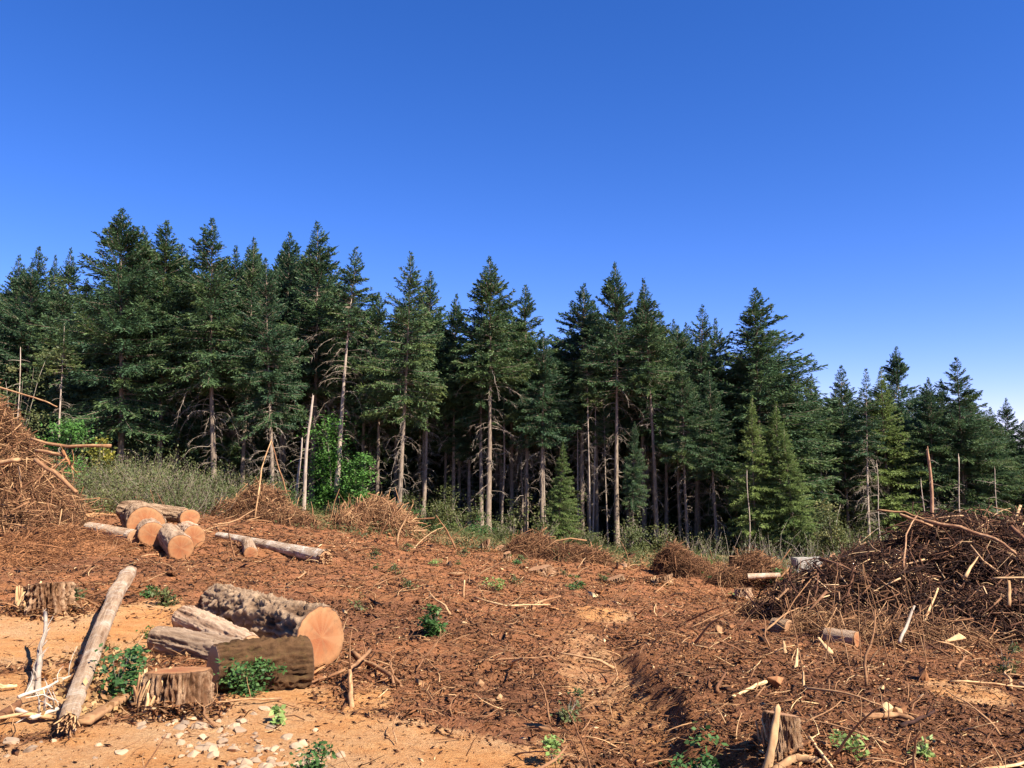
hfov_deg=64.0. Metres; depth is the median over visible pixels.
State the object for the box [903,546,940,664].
bare sapling
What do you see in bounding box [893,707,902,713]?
wood chunk
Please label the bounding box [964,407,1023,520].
fir tree
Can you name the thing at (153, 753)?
stick
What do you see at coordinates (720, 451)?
fir tree
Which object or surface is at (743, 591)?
tree stump
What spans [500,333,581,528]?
fir tree
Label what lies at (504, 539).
edge weeds
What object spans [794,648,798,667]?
split slab
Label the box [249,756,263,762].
rock
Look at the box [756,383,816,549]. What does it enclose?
fir tree
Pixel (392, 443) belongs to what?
fir tree
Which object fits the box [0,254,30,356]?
fir tree
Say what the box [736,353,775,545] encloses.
fir tree
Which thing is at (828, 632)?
bare sapling
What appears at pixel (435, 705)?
stick
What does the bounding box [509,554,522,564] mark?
weed
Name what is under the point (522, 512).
dead snag
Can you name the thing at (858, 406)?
fir tree
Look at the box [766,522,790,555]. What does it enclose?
undergrowth shrub
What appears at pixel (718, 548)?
undergrowth shrub
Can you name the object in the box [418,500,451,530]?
undergrowth shrub
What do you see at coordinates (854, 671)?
stick
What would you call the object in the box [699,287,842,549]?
fir tree
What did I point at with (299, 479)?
undergrowth shrub
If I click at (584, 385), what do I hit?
fir tree
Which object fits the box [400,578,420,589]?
weed
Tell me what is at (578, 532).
undergrowth shrub
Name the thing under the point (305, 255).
fir tree
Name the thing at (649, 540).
undergrowth shrub
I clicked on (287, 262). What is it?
fir tree
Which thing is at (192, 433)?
fir tree
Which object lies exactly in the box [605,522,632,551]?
undergrowth shrub
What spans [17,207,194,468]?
fir tree
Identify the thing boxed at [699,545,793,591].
brush pile
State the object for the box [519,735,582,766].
stick
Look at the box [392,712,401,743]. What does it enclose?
stick
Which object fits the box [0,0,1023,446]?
sky
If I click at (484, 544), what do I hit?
tree stump
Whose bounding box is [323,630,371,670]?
fallen branch
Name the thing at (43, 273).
fir tree
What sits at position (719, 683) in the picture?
stick
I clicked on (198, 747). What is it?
rock
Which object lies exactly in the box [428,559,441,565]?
weed
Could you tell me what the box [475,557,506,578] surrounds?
stick
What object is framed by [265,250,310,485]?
fir tree
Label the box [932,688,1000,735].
stick
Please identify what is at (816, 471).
fir tree
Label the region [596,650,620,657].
stick
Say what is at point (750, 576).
felled log
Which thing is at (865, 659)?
stick
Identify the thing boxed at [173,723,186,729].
rock
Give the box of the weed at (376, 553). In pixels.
[367,550,381,558]
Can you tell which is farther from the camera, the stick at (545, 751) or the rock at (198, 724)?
the rock at (198, 724)
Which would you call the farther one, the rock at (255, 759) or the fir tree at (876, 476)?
the fir tree at (876, 476)
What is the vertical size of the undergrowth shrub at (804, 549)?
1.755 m
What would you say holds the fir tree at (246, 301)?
on the ground
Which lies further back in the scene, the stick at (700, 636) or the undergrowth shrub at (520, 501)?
the undergrowth shrub at (520, 501)
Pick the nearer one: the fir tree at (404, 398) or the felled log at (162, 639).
the felled log at (162, 639)
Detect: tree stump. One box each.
[13,581,80,616]
[133,666,214,717]
[479,539,490,549]
[496,545,505,551]
[503,551,510,560]
[528,565,576,575]
[607,574,624,582]
[651,574,673,583]
[734,588,753,598]
[737,710,804,767]
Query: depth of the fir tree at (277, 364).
49.74 m
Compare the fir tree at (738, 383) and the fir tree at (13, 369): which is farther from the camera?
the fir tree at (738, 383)
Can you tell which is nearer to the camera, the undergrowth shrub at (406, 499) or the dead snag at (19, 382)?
the dead snag at (19, 382)
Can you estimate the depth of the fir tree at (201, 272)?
56.14 m
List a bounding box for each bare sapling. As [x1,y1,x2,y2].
[770,589,819,679]
[808,600,848,663]
[823,566,852,667]
[832,588,851,679]
[844,565,891,670]
[847,557,893,669]
[847,586,873,666]
[863,581,903,662]
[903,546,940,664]
[913,605,942,679]
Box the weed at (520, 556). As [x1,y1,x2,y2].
[513,554,527,562]
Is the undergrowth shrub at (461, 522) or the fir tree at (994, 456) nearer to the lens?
the undergrowth shrub at (461, 522)
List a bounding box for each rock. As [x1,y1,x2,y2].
[3,737,19,743]
[22,745,37,752]
[115,749,128,754]
[136,721,145,726]
[136,725,146,729]
[161,733,170,738]
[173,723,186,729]
[173,732,183,737]
[176,739,185,744]
[180,719,189,724]
[187,750,199,757]
[191,721,203,728]
[194,745,205,750]
[196,724,208,728]
[196,742,217,749]
[198,734,206,739]
[207,751,218,758]
[208,745,217,751]
[216,737,227,743]
[226,760,235,765]
[228,723,236,729]
[228,745,239,751]
[234,726,246,732]
[236,718,247,723]
[237,763,247,767]
[240,758,252,765]
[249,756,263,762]
[258,706,269,710]
[258,762,272,767]
[262,763,273,767]
[265,724,278,729]
[266,755,276,760]
[266,759,275,764]
[269,745,278,751]
[276,761,288,765]
[280,733,292,738]
[289,742,302,747]
[298,739,307,745]
[335,751,345,757]
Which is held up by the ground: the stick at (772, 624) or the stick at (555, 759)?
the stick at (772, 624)
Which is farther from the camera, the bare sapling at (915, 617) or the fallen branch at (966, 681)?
the bare sapling at (915, 617)
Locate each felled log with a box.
[53,566,136,735]
[83,522,139,543]
[115,500,187,522]
[119,500,166,529]
[136,518,162,546]
[147,626,243,659]
[157,523,193,558]
[171,605,259,638]
[177,509,199,523]
[177,521,205,547]
[197,583,343,666]
[206,635,314,692]
[215,532,333,564]
[241,537,257,557]
[747,573,780,579]
[769,618,793,633]
[791,557,822,572]
[818,627,860,646]
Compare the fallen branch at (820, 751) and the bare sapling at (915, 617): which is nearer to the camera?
the fallen branch at (820, 751)
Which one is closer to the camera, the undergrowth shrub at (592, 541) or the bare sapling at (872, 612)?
the bare sapling at (872, 612)
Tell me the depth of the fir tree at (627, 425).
56.77 m
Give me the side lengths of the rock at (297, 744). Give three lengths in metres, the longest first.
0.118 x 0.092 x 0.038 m
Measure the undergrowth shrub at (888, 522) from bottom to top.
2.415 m
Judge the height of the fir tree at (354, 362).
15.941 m
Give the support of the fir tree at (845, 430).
on the ground
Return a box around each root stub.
[26,648,46,695]
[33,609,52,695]
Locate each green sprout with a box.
[74,587,86,600]
[92,643,154,700]
[136,625,154,638]
[139,584,156,598]
[149,586,181,606]
[213,655,286,697]
[269,704,286,724]
[278,738,336,767]
[348,591,368,610]
[417,603,447,636]
[540,734,563,764]
[550,688,583,722]
[658,721,728,767]
[767,568,786,586]
[829,729,869,760]
[907,734,936,760]
[990,641,1022,673]
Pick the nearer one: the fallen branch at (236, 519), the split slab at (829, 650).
the split slab at (829, 650)
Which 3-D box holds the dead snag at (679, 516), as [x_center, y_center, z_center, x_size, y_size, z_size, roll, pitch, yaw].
[11.288,7.487,55.453,1.618,7.599,2.476,-1,-5,11]
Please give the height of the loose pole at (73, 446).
0.266 m
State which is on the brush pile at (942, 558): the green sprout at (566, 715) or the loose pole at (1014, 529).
the loose pole at (1014, 529)
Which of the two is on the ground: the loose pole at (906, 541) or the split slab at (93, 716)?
the split slab at (93, 716)
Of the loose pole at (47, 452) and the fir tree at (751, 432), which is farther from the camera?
the fir tree at (751, 432)
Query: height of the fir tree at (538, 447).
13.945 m
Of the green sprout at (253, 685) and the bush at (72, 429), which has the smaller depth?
the green sprout at (253, 685)
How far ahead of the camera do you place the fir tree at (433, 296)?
55.53 m
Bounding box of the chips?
[13,633,225,724]
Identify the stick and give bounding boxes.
[0,701,57,724]
[4,569,20,588]
[74,597,101,613]
[80,542,124,575]
[82,514,116,516]
[87,580,141,598]
[142,734,166,767]
[196,691,217,726]
[204,520,228,535]
[218,538,241,548]
[219,681,281,702]
[224,524,235,559]
[243,519,271,521]
[251,554,284,565]
[282,531,315,542]
[353,545,385,553]
[373,566,419,585]
[376,507,403,541]
[385,655,395,686]
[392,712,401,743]
[395,500,412,544]
[415,629,446,671]
[427,586,450,614]
[427,692,440,716]
[434,515,455,548]
[462,585,503,594]
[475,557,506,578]
[475,645,563,668]
[498,621,540,636]
[510,647,525,674]
[512,741,553,750]
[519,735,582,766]
[535,677,550,721]
[538,745,575,767]
[551,639,614,669]
[556,617,580,650]
[561,672,588,690]
[562,701,590,767]
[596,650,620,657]
[605,669,621,692]
[609,657,617,681]
[620,579,634,598]
[643,759,676,767]
[654,579,676,593]
[658,576,709,595]
[676,598,725,628]
[690,607,737,628]
[694,612,729,643]
[710,670,735,693]
[715,635,744,654]
[718,582,741,641]
[739,601,765,629]
[756,610,772,646]
[764,607,806,631]
[800,700,851,725]
[800,708,889,746]
[804,687,887,710]
[824,658,849,680]
[832,685,882,757]
[834,662,879,677]
[863,598,891,686]
[869,639,892,661]
[910,722,933,767]
[911,633,951,657]
[911,693,926,710]
[922,652,972,665]
[932,637,971,654]
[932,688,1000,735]
[934,630,961,655]
[955,653,967,668]
[1003,657,1013,689]
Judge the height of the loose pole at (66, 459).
0.836 m
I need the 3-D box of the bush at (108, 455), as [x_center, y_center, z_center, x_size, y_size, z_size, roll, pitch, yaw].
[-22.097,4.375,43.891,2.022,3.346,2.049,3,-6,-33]
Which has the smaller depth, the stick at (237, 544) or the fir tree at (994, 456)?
the stick at (237, 544)
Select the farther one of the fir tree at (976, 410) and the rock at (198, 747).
the fir tree at (976, 410)
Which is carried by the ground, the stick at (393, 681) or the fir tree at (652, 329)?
the fir tree at (652, 329)
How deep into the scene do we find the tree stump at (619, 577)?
26.99 m
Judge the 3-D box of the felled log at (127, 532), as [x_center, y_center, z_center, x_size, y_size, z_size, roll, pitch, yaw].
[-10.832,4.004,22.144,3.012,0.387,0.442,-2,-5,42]
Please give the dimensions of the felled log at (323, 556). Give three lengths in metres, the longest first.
5.378 x 0.448 x 0.430 m
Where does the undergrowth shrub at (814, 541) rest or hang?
on the ground
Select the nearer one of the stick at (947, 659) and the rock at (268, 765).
the rock at (268, 765)
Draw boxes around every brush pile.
[0,379,102,536]
[0,519,146,568]
[205,476,330,528]
[318,488,434,539]
[502,524,616,565]
[648,538,719,578]
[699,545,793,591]
[731,579,1015,649]
[744,497,1023,644]
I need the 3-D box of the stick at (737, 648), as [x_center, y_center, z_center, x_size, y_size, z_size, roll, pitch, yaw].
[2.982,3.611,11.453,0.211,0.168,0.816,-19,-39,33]
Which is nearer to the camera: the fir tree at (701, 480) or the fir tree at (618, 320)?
the fir tree at (701, 480)
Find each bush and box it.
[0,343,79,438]
[37,413,102,489]
[79,435,118,478]
[290,409,371,513]
[326,452,378,510]
[426,485,469,529]
[806,497,860,557]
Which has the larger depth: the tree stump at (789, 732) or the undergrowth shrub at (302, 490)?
the undergrowth shrub at (302, 490)
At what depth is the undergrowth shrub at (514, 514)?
66.02 m
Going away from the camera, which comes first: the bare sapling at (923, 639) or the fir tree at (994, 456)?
the bare sapling at (923, 639)
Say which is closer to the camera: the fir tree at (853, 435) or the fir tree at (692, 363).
the fir tree at (692, 363)
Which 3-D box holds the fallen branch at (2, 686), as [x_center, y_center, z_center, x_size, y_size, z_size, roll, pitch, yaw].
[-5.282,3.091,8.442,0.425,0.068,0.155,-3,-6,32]
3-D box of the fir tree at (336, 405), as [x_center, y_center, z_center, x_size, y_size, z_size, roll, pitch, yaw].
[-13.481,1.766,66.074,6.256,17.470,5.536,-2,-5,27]
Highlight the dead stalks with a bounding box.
[657,519,896,573]
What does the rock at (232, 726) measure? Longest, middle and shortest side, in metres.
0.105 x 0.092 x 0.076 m
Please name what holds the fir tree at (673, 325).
on the ground
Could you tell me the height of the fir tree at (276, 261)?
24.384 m
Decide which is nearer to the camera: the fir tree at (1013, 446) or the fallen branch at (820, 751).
the fallen branch at (820, 751)
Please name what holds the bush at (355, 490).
on the ground
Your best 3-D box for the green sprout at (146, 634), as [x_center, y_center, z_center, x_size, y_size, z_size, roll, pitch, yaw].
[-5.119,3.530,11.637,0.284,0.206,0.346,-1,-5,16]
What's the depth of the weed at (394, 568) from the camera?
21.21 m
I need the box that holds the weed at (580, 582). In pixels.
[568,575,586,585]
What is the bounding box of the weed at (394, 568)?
[387,563,401,573]
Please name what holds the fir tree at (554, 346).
on the ground
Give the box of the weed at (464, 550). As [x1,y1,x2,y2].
[454,549,470,556]
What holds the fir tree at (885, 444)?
on the ground
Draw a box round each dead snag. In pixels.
[8,347,25,416]
[284,393,315,509]
[290,437,312,507]
[436,370,448,519]
[495,409,510,530]
[519,459,523,533]
[667,457,690,541]
[739,471,752,550]
[866,460,883,536]
[912,478,926,516]
[926,446,941,515]
[951,453,968,511]
[978,466,1000,517]
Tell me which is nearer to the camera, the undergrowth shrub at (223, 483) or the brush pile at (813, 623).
the brush pile at (813, 623)
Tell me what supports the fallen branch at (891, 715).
on the ground
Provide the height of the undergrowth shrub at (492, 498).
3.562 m
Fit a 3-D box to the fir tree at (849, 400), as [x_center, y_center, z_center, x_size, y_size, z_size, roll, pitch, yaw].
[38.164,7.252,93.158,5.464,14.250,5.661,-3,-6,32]
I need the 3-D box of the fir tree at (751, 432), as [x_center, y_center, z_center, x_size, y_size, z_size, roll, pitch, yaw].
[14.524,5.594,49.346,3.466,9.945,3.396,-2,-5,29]
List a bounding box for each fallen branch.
[0,684,16,688]
[0,700,21,722]
[15,683,59,722]
[17,647,76,705]
[213,508,254,525]
[312,668,345,682]
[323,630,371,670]
[348,666,354,707]
[351,650,401,686]
[398,523,444,560]
[462,575,465,597]
[475,589,550,606]
[534,584,562,605]
[731,680,767,697]
[808,714,832,767]
[862,710,913,720]
[898,698,934,727]
[950,676,1023,687]
[980,741,1023,767]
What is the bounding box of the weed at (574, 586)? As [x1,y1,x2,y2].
[565,575,582,589]
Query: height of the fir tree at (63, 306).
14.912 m
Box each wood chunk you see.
[447,572,463,575]
[476,679,484,686]
[715,625,721,633]
[766,676,783,688]
[881,702,892,712]
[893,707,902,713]
[917,660,928,680]
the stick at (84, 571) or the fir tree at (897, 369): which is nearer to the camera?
the stick at (84, 571)
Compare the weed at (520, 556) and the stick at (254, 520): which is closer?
the weed at (520, 556)
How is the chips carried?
on the ground
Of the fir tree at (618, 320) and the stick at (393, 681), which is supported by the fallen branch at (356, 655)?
the stick at (393, 681)
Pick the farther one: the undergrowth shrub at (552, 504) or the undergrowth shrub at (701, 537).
the undergrowth shrub at (552, 504)
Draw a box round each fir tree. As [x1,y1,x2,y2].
[0,246,60,423]
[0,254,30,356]
[0,262,53,453]
[0,291,17,320]
[0,299,28,386]
[0,327,23,414]
[14,282,103,470]
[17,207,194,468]
[23,254,66,366]
[28,247,85,439]
[31,321,85,462]
[38,315,131,474]
[48,277,118,467]
[78,281,128,469]
[82,247,174,467]
[104,220,203,475]
[104,243,233,481]
[105,225,168,466]
[107,284,183,472]
[126,269,201,474]
[146,217,255,485]
[156,344,239,474]
[163,264,226,486]
[169,260,253,482]
[175,245,274,483]
[208,306,265,493]
[213,236,286,486]
[219,247,291,474]
[221,257,312,486]
[236,266,300,485]
[238,244,268,483]
[248,273,319,482]
[258,232,332,481]
[262,264,290,462]
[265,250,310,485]
[271,241,284,270]
[273,221,372,505]
[278,250,311,480]
[279,290,359,510]
[283,245,361,452]
[286,251,335,475]
[288,242,322,475]
[290,274,370,509]
[291,246,384,510]
[297,246,330,467]
[307,304,374,472]
[317,290,372,465]
[318,302,405,496]
[318,308,358,480]
[330,318,358,505]
[331,292,407,497]
[342,315,387,485]
[344,342,387,490]
[348,336,416,498]
[349,251,447,507]
[361,309,436,502]
[367,290,442,488]
[381,330,451,507]
[385,271,464,520]
[386,344,456,504]
[405,320,447,517]
[408,326,483,513]
[408,350,441,516]
[418,351,475,508]
[425,294,479,519]
[428,368,492,524]
[432,382,516,527]
[436,302,512,525]
[448,438,494,508]
[451,256,544,532]
[460,430,524,498]
[463,311,519,525]
[469,292,510,340]
[476,440,550,504]
[478,309,538,531]
[484,285,569,534]
[485,310,516,527]
[494,318,538,517]
[494,439,549,494]
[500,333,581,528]
[507,384,578,515]
[519,336,603,538]
[520,347,592,492]
[520,444,554,513]
[523,346,605,521]
[529,379,606,500]
[531,397,551,524]
[537,442,583,542]
[540,282,632,542]
[561,343,620,538]
[562,263,663,546]
[565,349,624,535]
[566,377,593,529]
[568,300,636,536]
[569,341,603,544]
[573,351,629,534]
[579,318,640,529]
[584,348,620,519]
[585,349,611,539]
[589,310,678,539]
[590,320,659,535]
[590,399,614,545]
[598,319,683,531]
[602,295,630,327]
[618,278,689,548]
[618,349,672,540]
[619,291,669,512]
[620,311,669,518]
[620,422,649,535]
[632,336,701,546]
[649,314,672,474]
[649,340,737,536]
[650,337,691,516]
[653,363,721,550]
[655,304,739,548]
[656,325,718,540]
[658,322,694,465]
[667,319,679,342]
[668,340,733,546]
[681,354,732,525]
[681,370,738,545]
[688,318,751,541]
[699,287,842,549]
[701,482,742,527]
[721,367,755,545]
[721,367,774,547]
[725,396,782,550]
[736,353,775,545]
[745,401,815,553]
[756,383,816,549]
[764,426,820,555]
[768,369,846,529]
[803,373,840,538]
[806,413,854,536]
[807,407,884,536]
[811,365,886,547]
[824,403,853,520]
[826,408,886,535]
[836,368,892,538]
[837,394,897,527]
[837,395,864,494]
[841,386,853,415]
[843,367,928,539]
[849,429,895,528]
[859,346,926,514]
[880,402,903,483]
[891,389,966,515]
[893,408,912,500]
[897,377,973,518]
[901,357,1019,518]
[902,392,917,498]
[913,383,935,421]
[924,379,969,514]
[942,397,972,485]
[947,424,990,517]
[960,432,1023,517]
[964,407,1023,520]
[965,401,993,504]
[984,424,1023,514]
[990,398,1023,517]
[1002,420,1023,520]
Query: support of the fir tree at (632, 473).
on the ground
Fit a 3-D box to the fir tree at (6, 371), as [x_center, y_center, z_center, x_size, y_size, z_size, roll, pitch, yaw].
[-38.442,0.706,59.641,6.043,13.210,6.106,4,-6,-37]
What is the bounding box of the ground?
[0,464,1023,767]
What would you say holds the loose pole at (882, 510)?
on the brush pile at (942, 558)
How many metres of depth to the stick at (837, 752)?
6.29 m
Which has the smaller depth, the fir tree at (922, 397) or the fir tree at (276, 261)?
the fir tree at (922, 397)
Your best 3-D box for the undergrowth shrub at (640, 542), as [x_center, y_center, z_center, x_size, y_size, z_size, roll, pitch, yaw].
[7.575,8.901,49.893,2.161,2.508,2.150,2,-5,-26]
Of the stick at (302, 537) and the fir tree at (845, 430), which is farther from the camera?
the fir tree at (845, 430)
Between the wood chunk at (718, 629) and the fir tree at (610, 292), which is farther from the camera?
the fir tree at (610, 292)
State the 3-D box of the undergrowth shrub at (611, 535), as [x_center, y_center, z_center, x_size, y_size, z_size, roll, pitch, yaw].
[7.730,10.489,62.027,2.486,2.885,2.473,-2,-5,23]
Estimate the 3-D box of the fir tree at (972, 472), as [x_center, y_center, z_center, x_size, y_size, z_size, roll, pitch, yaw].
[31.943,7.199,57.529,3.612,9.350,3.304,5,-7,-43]
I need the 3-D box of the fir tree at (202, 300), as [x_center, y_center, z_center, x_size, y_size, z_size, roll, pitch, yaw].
[-18.728,-1.400,50.079,6.427,18.026,6.853,-1,-4,-16]
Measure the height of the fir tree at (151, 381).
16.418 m
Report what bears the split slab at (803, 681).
on the ground
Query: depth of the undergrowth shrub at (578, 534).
51.22 m
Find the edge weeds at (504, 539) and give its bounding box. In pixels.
[192,504,850,573]
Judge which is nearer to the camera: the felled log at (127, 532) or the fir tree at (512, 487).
the felled log at (127, 532)
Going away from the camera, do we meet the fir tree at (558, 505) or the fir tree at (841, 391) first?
the fir tree at (558, 505)
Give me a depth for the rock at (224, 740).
7.00 m
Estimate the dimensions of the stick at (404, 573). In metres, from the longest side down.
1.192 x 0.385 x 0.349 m
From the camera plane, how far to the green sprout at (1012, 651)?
11.82 m
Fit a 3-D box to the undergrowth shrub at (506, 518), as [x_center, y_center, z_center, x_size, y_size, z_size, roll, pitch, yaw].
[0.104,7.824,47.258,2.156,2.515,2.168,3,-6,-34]
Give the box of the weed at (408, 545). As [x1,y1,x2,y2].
[397,543,413,550]
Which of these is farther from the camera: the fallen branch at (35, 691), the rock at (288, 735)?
the fallen branch at (35, 691)
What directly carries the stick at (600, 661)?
on the ground
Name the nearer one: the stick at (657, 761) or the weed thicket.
the stick at (657, 761)
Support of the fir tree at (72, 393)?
on the ground
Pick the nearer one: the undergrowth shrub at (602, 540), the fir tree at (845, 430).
the undergrowth shrub at (602, 540)
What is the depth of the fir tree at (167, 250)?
51.86 m
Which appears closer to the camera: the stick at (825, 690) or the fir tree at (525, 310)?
the stick at (825, 690)
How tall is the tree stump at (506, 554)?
0.584 m
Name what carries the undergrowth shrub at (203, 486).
on the ground
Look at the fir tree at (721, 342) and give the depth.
58.35 m
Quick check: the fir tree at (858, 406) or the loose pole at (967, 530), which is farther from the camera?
the fir tree at (858, 406)
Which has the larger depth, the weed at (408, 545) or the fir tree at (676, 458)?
the fir tree at (676, 458)
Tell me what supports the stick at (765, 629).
on the ground
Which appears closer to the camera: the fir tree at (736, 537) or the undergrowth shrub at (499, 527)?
the undergrowth shrub at (499, 527)
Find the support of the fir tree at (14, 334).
on the ground
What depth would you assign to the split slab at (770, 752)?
6.43 m
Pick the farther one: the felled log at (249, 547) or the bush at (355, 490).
the bush at (355, 490)
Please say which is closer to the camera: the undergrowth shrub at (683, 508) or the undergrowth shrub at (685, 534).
the undergrowth shrub at (685, 534)
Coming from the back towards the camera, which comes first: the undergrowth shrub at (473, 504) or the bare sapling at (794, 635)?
the undergrowth shrub at (473, 504)
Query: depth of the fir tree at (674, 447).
52.73 m
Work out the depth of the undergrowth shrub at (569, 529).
50.37 m
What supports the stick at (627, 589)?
on the ground
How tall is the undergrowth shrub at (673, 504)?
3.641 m
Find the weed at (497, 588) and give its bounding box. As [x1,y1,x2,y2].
[479,577,505,590]
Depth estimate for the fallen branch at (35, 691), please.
7.95 m
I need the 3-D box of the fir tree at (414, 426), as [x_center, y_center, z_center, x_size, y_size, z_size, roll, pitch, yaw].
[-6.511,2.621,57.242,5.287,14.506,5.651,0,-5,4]
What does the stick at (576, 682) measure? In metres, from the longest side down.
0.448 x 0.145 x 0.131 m
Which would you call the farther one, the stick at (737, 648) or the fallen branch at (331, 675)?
the stick at (737, 648)
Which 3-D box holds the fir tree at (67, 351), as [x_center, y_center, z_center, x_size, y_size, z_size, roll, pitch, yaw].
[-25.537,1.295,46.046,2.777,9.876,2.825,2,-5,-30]
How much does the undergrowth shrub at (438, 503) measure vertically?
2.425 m
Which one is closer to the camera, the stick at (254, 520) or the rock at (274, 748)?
the rock at (274, 748)
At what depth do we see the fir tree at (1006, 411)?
69.75 m
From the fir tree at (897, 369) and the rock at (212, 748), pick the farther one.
the fir tree at (897, 369)
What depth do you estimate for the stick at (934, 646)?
13.68 m
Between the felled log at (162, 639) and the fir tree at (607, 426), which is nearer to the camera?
the felled log at (162, 639)
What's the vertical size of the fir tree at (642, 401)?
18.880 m
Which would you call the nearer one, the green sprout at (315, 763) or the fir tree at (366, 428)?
the green sprout at (315, 763)
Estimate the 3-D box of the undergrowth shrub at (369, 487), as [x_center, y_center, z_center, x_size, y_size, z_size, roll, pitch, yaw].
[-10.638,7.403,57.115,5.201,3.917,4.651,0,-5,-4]
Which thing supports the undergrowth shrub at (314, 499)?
on the ground
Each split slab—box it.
[77,694,130,725]
[762,703,780,767]
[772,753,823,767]
[782,640,786,652]
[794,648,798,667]
[802,671,804,685]
[817,637,832,654]
[945,633,965,641]
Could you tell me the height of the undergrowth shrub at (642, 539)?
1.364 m
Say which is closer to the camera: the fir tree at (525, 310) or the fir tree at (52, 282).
the fir tree at (525, 310)
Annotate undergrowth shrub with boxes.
[82,454,136,486]
[83,453,113,479]
[88,446,132,474]
[97,444,141,470]
[180,471,220,501]
[186,471,218,488]
[200,459,246,505]
[216,471,235,499]
[267,437,320,505]
[274,470,320,504]
[274,473,289,493]
[274,483,302,505]
[282,454,319,505]
[306,494,323,511]
[322,501,342,518]
[327,463,392,502]
[342,491,356,509]
[385,472,421,514]
[396,496,421,514]
[397,459,443,515]
[408,495,436,515]
[412,503,445,530]
[414,496,438,517]
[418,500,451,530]
[424,490,454,528]
[428,475,461,511]
[443,520,465,530]
[449,485,498,525]
[451,510,472,533]
[457,494,494,534]
[463,515,494,536]
[472,487,528,527]
[474,464,519,525]
[475,480,508,526]
[489,519,509,536]
[491,491,535,528]
[492,498,526,540]
[492,522,516,541]
[496,469,550,534]
[511,485,591,531]
[526,507,560,539]
[530,480,580,533]
[531,515,563,538]
[559,531,585,543]
[564,521,579,540]
[569,520,585,544]
[575,517,598,546]
[577,530,603,546]
[583,531,603,547]
[596,531,606,549]
[600,503,628,540]
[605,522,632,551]
[615,510,652,549]
[616,516,644,553]
[627,497,682,544]
[627,509,666,545]
[631,531,647,550]
[636,499,683,539]
[645,522,683,552]
[661,507,694,540]
[669,516,693,543]
[675,522,697,547]
[676,533,693,545]
[677,510,713,543]
[682,509,724,544]
[693,529,713,550]
[695,526,727,546]
[695,534,716,552]
[696,536,708,554]
[697,525,723,548]
[701,513,739,545]
[704,533,732,554]
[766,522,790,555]
[777,531,817,556]
[791,534,815,556]
[807,516,825,555]
[811,505,865,539]
[831,525,870,549]
[834,532,853,551]
[844,539,868,549]
[851,515,879,544]
[862,518,899,541]
[925,492,966,518]
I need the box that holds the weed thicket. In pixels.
[43,435,313,517]
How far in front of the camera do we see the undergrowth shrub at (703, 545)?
48.84 m
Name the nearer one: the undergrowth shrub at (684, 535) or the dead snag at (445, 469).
the undergrowth shrub at (684, 535)
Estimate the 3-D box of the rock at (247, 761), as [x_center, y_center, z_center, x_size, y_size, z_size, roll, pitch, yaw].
[-2.129,3.037,6.550,0.115,0.087,0.100,2,-15,18]
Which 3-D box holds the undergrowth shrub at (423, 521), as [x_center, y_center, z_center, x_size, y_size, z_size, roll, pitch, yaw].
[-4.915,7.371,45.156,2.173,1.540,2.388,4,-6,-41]
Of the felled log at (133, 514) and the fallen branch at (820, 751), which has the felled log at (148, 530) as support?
the felled log at (133, 514)
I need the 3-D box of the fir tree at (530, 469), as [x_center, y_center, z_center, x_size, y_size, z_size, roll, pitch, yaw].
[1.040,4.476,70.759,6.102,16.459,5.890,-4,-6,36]
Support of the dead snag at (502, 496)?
on the ground
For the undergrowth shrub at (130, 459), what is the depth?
55.38 m
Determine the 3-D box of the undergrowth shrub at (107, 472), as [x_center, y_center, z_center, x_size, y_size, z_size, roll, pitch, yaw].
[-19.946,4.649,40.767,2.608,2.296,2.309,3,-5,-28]
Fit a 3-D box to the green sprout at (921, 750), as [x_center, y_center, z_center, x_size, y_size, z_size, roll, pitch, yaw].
[3.368,2.978,6.708,0.202,0.200,0.187,1,-5,-7]
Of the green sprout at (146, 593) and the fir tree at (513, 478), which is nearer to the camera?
the green sprout at (146, 593)
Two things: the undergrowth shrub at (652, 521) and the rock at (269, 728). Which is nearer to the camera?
the rock at (269, 728)
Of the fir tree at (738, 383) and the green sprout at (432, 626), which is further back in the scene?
the fir tree at (738, 383)
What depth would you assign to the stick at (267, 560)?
19.08 m
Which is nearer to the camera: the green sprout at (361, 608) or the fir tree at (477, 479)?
the green sprout at (361, 608)
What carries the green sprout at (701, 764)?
on the ground
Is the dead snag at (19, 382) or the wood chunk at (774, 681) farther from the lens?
the dead snag at (19, 382)
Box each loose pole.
[0,387,57,406]
[0,458,20,464]
[30,437,111,447]
[33,458,78,493]
[34,449,62,455]
[54,443,80,477]
[254,441,270,516]
[270,439,287,493]
[877,509,923,519]
[898,605,914,643]
[899,513,932,526]
[902,515,917,567]
[924,519,1016,554]
[924,588,938,622]
[963,556,978,578]
[992,577,1023,579]
[1006,580,1011,606]
[1009,525,1023,539]
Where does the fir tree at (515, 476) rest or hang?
on the ground
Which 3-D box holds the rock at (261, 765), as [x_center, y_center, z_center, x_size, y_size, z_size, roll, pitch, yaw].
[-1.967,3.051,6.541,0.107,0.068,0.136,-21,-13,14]
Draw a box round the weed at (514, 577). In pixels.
[508,574,523,584]
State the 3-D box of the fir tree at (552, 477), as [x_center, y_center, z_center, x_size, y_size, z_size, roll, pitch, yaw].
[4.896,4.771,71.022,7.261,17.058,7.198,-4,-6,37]

